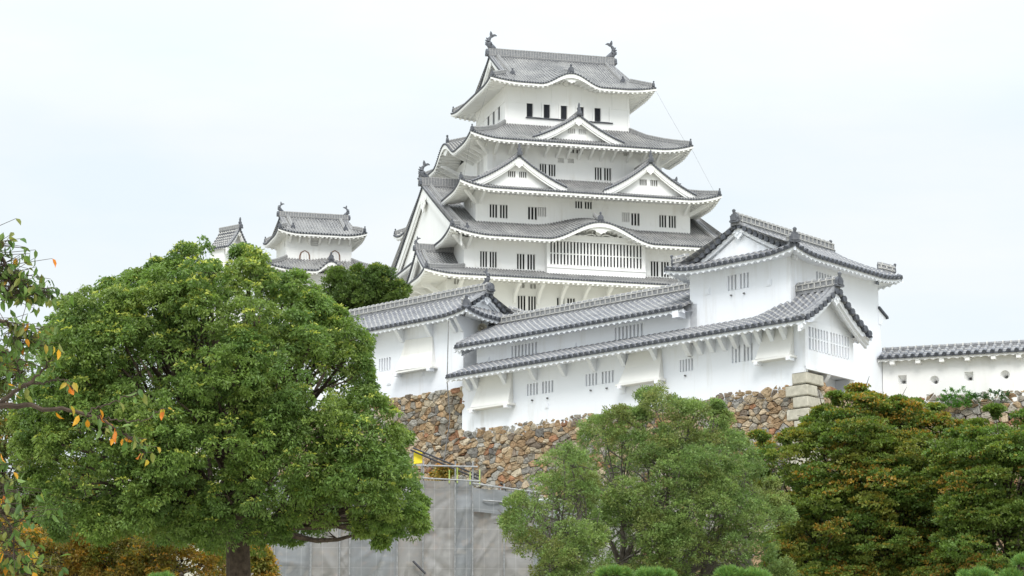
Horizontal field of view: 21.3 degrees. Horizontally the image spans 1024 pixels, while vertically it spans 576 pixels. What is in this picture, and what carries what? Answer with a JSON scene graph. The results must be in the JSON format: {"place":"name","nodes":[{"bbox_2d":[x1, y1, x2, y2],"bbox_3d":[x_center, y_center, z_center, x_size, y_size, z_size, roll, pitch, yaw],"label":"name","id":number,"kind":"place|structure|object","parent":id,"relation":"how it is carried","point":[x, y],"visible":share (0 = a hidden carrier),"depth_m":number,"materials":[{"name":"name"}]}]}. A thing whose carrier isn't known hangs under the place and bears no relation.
{"place":"outdoors","nodes":[
{"label":"outdoors","id":0,"kind":"place"},
{"bbox_2d":[0,346,182,570],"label":"tree","id":1,"kind":"object","parent":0,"point":[26,505],"visible":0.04,"depth_m":79.03,"materials":[{"name":"green plant"}]},
{"bbox_2d":[100,448,219,575],"bbox_3d":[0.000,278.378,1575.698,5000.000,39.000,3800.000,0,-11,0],"label":"ground","id":2,"kind":"structure","parent":0,"point":[186,574],"depth_m":130.63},
{"bbox_2d":[0,218,173,575],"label":"cherry tree","id":3,"kind":"object","parent":2,"relation":"on","point":[20,287],"visible":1,"depth_m":20.23,"materials":[{"name":"green plant"}]},
{"bbox_2d":[0,505,225,575],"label":"hedge","id":4,"kind":"object","parent":2,"relation":"on","point":[135,556],"visible":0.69,"depth_m":67.09,"materials":[{"name":"orange plant"}]},
{"bbox_2d":[149,570,174,575],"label":"pine tree","id":5,"kind":"object","parent":2,"relation":"on","point":[166,573],"visible":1,"depth_m":45.84,"materials":[{"name":"green plant"}]},
{"bbox_2d":[3,234,434,575],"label":"broadleaf tree","id":6,"kind":"object","parent":2,"relation":"on","point":[241,407],"visible":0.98,"depth_m":60.10,"materials":[{"name":"green plant"}]},
{"bbox_2d":[207,217,247,321],"bbox_3d":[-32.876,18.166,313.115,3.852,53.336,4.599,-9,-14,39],"label":"distant turret","id":7,"kind":"object","parent":2,"relation":"on","point":[227,237],"visible":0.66,"depth_m":316.61,"materials":[{"name":"paint"}]},
{"bbox_2d":[250,544,281,575],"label":"cherry tree","id":8,"kind":"object","parent":2,"relation":"on","point":[265,566],"visible":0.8,"depth_m":71.02,"materials":[{"name":"orange plant"}]},
{"bbox_2d":[251,202,368,323],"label":"keep","id":9,"kind":"structure","parent":2,"relation":"on","point":[314,245],"depth_m":307.18,"materials":[{"name":"paint"}]},
{"bbox_2d":[299,250,309,259],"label":"window","id":10,"kind":"structure","parent":9,"relation":"in","point":[305,255],"depth_m":306.38,"materials":[{"name":"paint"}]},
{"bbox_2d":[311,240,318,246],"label":"window","id":11,"kind":"structure","parent":9,"relation":"in","point":[313,243],"depth_m":307.20,"materials":[{"name":"paint"}]},
{"bbox_2d":[330,250,339,260],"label":"window","id":12,"kind":"structure","parent":9,"relation":"in","point":[336,254],"depth_m":307.35,"materials":[{"name":"paint"}]},
{"bbox_2d":[319,259,412,309],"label":"evergreen tree","id":13,"kind":"object","parent":2,"relation":"on","point":[359,284],"visible":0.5,"depth_m":140.08,"materials":[{"name":"green plant"}]},
{"bbox_2d":[251,447,619,575],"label":"scaffold","id":14,"kind":"object","parent":2,"relation":"on","point":[464,538],"visible":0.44,"depth_m":84.64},
{"bbox_2d":[412,450,421,473],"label":"yellow sign","id":15,"kind":"object","parent":14,"relation":"attached to","point":[417,459],"visible":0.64,"depth_m":85.31,"materials":[{"name":"metal"}]},
{"bbox_2d":[428,463,460,480],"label":"autumn bush","id":16,"kind":"object","parent":2,"relation":"on","point":[440,472],"visible":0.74,"depth_m":91.94,"materials":[{"name":"yellow plant"}]},
{"bbox_2d":[220,385,796,575],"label":"stone wall","id":17,"kind":"structure","parent":2,"relation":"on","point":[498,458],"depth_m":106.31,"materials":[{"name":"brown stone"}]},
{"bbox_2d":[445,272,872,438],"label":"long turret","id":18,"kind":"object","parent":17,"relation":"on","point":[559,362],"visible":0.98,"depth_m":102.77,"materials":[{"name":"paint"}]},
{"bbox_2d":[279,268,524,409],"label":"turret","id":19,"kind":"object","parent":18,"relation":"attached to","point":[410,354],"visible":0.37,"depth_m":113.53,"materials":[{"name":"paint"}]},
{"bbox_2d":[380,357,390,371],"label":"window","id":20,"kind":"structure","parent":19,"relation":"in","point":[385,362],"depth_m":114.96,"materials":[{"name":"paint"}]},
{"bbox_2d":[442,321,449,462],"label":"cable","id":21,"kind":"object","parent":18,"relation":"hanging from","point":[447,393],"visible":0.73,"depth_m":109.00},
{"bbox_2d":[478,321,486,330],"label":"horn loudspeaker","id":22,"kind":"object","parent":18,"relation":"attached to","point":[481,326],"visible":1,"depth_m":112.15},
{"bbox_2d":[513,342,536,357],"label":"window","id":23,"kind":"structure","parent":18,"relation":"in","point":[525,349],"depth_m":108.26,"materials":[{"name":"paint"}]},
{"bbox_2d":[528,381,552,395],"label":"window","id":24,"kind":"structure","parent":18,"relation":"in","point":[541,387],"depth_m":105.85,"materials":[{"name":"paint"}]},
{"bbox_2d":[587,371,613,385],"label":"window","id":25,"kind":"structure","parent":18,"relation":"in","point":[601,377],"depth_m":103.55,"materials":[{"name":"paint"}]},
{"bbox_2d":[616,323,642,340],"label":"window","id":26,"kind":"structure","parent":18,"relation":"in","point":[635,330],"depth_m":104.14,"materials":[{"name":"paint"}]},
{"bbox_2d":[681,359,692,371],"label":"window","id":27,"kind":"structure","parent":18,"relation":"in","point":[686,365],"depth_m":100.37,"materials":[{"name":"paint"}]},
{"bbox_2d":[733,344,752,362],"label":"window","id":28,"kind":"structure","parent":18,"relation":"in","point":[744,353],"depth_m":98.41,"materials":[{"name":"paint"}]},
{"bbox_2d":[664,209,902,393],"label":"corner turret","id":29,"kind":"object","parent":18,"relation":"attached to","point":[742,266],"visible":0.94,"depth_m":100.93,"materials":[{"name":"paint"}]},
{"bbox_2d":[729,273,748,290],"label":"window","id":30,"kind":"structure","parent":29,"relation":"in","point":[739,281],"depth_m":100.34,"materials":[{"name":"paint"}]},
{"bbox_2d":[816,272,832,279],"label":"window","id":31,"kind":"structure","parent":29,"relation":"in","point":[818,275],"depth_m":100.34,"materials":[{"name":"paint"}]},
{"bbox_2d":[809,327,848,358],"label":"window","id":32,"kind":"structure","parent":18,"relation":"in","point":[820,340],"depth_m":97.61,"materials":[{"name":"paint"}]},
{"bbox_2d":[494,439,612,575],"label":"feathery tree","id":33,"kind":"object","parent":2,"relation":"on","point":[558,555],"visible":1,"depth_m":69.00,"materials":[{"name":"green plant"}]},
{"bbox_2d":[390,31,721,310],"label":"keep","id":34,"kind":"structure","parent":2,"relation":"on","point":[546,181],"depth_m":276.70,"materials":[{"name":"paint"}]},
{"bbox_2d":[453,278,458,284],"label":"window","id":35,"kind":"structure","parent":34,"relation":"in","point":[455,281],"depth_m":267.00,"materials":[{"name":"paint"}]},
{"bbox_2d":[477,158,483,174],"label":"window","id":36,"kind":"structure","parent":34,"relation":"in","point":[481,163],"depth_m":279.57,"materials":[{"name":"paint"}]},
{"bbox_2d":[480,250,496,267],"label":"window","id":37,"kind":"structure","parent":34,"relation":"in","point":[487,259],"depth_m":269.52,"materials":[{"name":"paint"}]},
{"bbox_2d":[492,111,494,124],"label":"window","id":38,"kind":"structure","parent":34,"relation":"in","point":[493,114],"depth_m":285.82,"materials":[{"name":"paint"}]},
{"bbox_2d":[489,203,507,218],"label":"window","id":39,"kind":"structure","parent":34,"relation":"in","point":[500,210],"depth_m":273.43,"materials":[{"name":"paint"}]},
{"bbox_2d":[516,253,535,270],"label":"window","id":40,"kind":"structure","parent":34,"relation":"in","point":[524,261],"depth_m":270.51,"materials":[{"name":"paint"}]},
{"bbox_2d":[517,295,536,310],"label":"window","id":41,"kind":"structure","parent":34,"relation":"in","point":[524,302],"depth_m":268.47,"materials":[{"name":"paint"}]},
{"bbox_2d":[526,102,532,116],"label":"window","id":42,"kind":"structure","parent":34,"relation":"in","point":[528,106],"depth_m":282.32,"materials":[{"name":"paint"}]},
{"bbox_2d":[528,206,537,219],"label":"window","id":43,"kind":"structure","parent":34,"relation":"in","point":[531,211],"depth_m":274.43,"materials":[{"name":"paint"}]},
{"bbox_2d":[530,283,536,288],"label":"window","id":44,"kind":"structure","parent":34,"relation":"in","point":[532,286],"depth_m":268.93,"materials":[{"name":"paint"}]},
{"bbox_2d":[537,206,546,216],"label":"window","id":45,"kind":"structure","parent":34,"relation":"in","point":[540,211],"depth_m":274.70,"materials":[{"name":"paint"}]},
{"bbox_2d":[543,103,548,117],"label":"window","id":46,"kind":"structure","parent":34,"relation":"in","point":[545,107],"depth_m":282.80,"materials":[{"name":"paint"}]},
{"bbox_2d":[539,163,555,176],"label":"window","id":47,"kind":"structure","parent":34,"relation":"in","point":[550,170],"depth_m":278.82,"materials":[{"name":"paint"}]},
{"bbox_2d":[560,104,565,118],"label":"window","id":48,"kind":"structure","parent":34,"relation":"in","point":[562,108],"depth_m":283.28,"materials":[{"name":"paint"}]},
{"bbox_2d":[556,297,575,304],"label":"window","id":49,"kind":"structure","parent":34,"relation":"in","point":[566,300],"depth_m":269.58,"materials":[{"name":"paint"}]},
{"bbox_2d":[567,158,573,163],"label":"window","id":50,"kind":"structure","parent":34,"relation":"in","point":[570,160],"depth_m":279.78,"materials":[{"name":"paint"}]},
{"bbox_2d":[567,149,579,153],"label":"window","id":51,"kind":"structure","parent":34,"relation":"in","point":[575,151],"depth_m":279.95,"materials":[{"name":"paint"}]},
{"bbox_2d":[575,200,592,209],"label":"window","id":52,"kind":"structure","parent":34,"relation":"in","point":[587,204],"depth_m":276.05,"materials":[{"name":"paint"}]},
{"bbox_2d":[550,241,640,268],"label":"window","id":53,"kind":"structure","parent":34,"relation":"in","point":[561,253],"depth_m":271.90,"materials":[{"name":"paint"}]},
{"bbox_2d":[594,107,600,121],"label":"window","id":54,"kind":"structure","parent":34,"relation":"in","point":[596,110],"depth_m":284.29,"materials":[{"name":"paint"}]},
{"bbox_2d":[594,167,611,180],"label":"window","id":55,"kind":"structure","parent":34,"relation":"in","point":[602,173],"depth_m":280.39,"materials":[{"name":"paint"}]},
{"bbox_2d":[622,212,629,222],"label":"window","id":56,"kind":"structure","parent":34,"relation":"in","point":[625,216],"depth_m":277.06,"materials":[{"name":"paint"}]},
{"bbox_2d":[631,213,639,225],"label":"window","id":57,"kind":"structure","parent":34,"relation":"in","point":[634,217],"depth_m":277.33,"materials":[{"name":"paint"}]},
{"bbox_2d":[650,261,669,277],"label":"window","id":58,"kind":"structure","parent":34,"relation":"in","point":[656,268],"depth_m":274.23,"materials":[{"name":"paint"}]},
{"bbox_2d":[659,214,676,228],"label":"window","id":59,"kind":"structure","parent":34,"relation":"in","point":[667,221],"depth_m":278.21,"materials":[{"name":"paint"}]},
{"bbox_2d":[593,563,677,575],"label":"pine tree","id":60,"kind":"object","parent":2,"relation":"on","point":[614,570],"visible":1,"depth_m":44.77,"materials":[{"name":"green plant"}]},
{"bbox_2d":[556,380,801,575],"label":"feathery tree","id":61,"kind":"object","parent":2,"relation":"on","point":[671,537],"visible":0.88,"depth_m":72.43,"materials":[{"name":"green plant"}]},
{"bbox_2d":[711,564,770,575],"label":"pine tree","id":62,"kind":"object","parent":2,"relation":"on","point":[727,570],"visible":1,"depth_m":44.76,"materials":[{"name":"green plant"}]},
{"bbox_2d":[785,372,829,520],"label":"corner stones","id":63,"kind":"object","parent":2,"relation":"on","point":[802,404],"visible":0.23,"depth_m":96.01,"materials":[{"name":"beige stone"}]},
{"bbox_2d":[808,382,852,476],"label":"stone wall","id":64,"kind":"structure","parent":2,"relation":"on","point":[824,389],"depth_m":96.96,"materials":[{"name":"stone"}]},
{"bbox_2d":[738,378,976,575],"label":"maple tree","id":65,"kind":"object","parent":2,"relation":"on","point":[877,499],"visible":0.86,"depth_m":79.80,"materials":[{"name":"green plant"}]},
{"bbox_2d":[888,390,1023,564],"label":"stone wall","id":66,"kind":"structure","parent":2,"relation":"on","point":[966,414],"depth_m":101.53,"materials":[{"name":"grey stone"}]},
{"bbox_2d":[877,339,1023,413],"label":"plaster wall","id":67,"kind":"structure","parent":66,"relation":"on","point":[922,371],"depth_m":102.23,"materials":[{"name":"paint"}]},
{"bbox_2d":[936,386,976,407],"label":"bush","id":68,"kind":"object","parent":67,"relation":"attached to","point":[950,397],"depth_m":101.66,"materials":[{"name":"green plant"}]},
{"bbox_2d":[967,388,1010,404],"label":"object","id":69,"kind":"object","parent":67,"relation":"attached to","point":[976,394],"depth_m":101.23,"materials":[{"name":"green plant"}]},
{"bbox_2d":[910,402,1023,575],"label":"maple tree","id":70,"kind":"object","parent":2,"relation":"on","point":[982,514],"visible":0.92,"depth_m":77.03,"materials":[{"name":"green plant"}]},
{"bbox_2d":[956,564,995,575],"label":"pine tree","id":71,"kind":"object","parent":2,"relation":"on","point":[979,571],"visible":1,"depth_m":45.74,"materials":[{"name":"green plant"}]},
{"bbox_2d":[996,552,1023,575],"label":"pine tree","id":72,"kind":"object","parent":2,"relation":"on","point":[1018,560],"visible":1,"depth_m":43.84,"materials":[{"name":"green plant"}]},
{"bbox_2d":[0,0,1023,493],"label":"sky","id":73,"kind":"structure","parent":0,"point":[885,131],"materials":[{"name":"white"}]}
]}

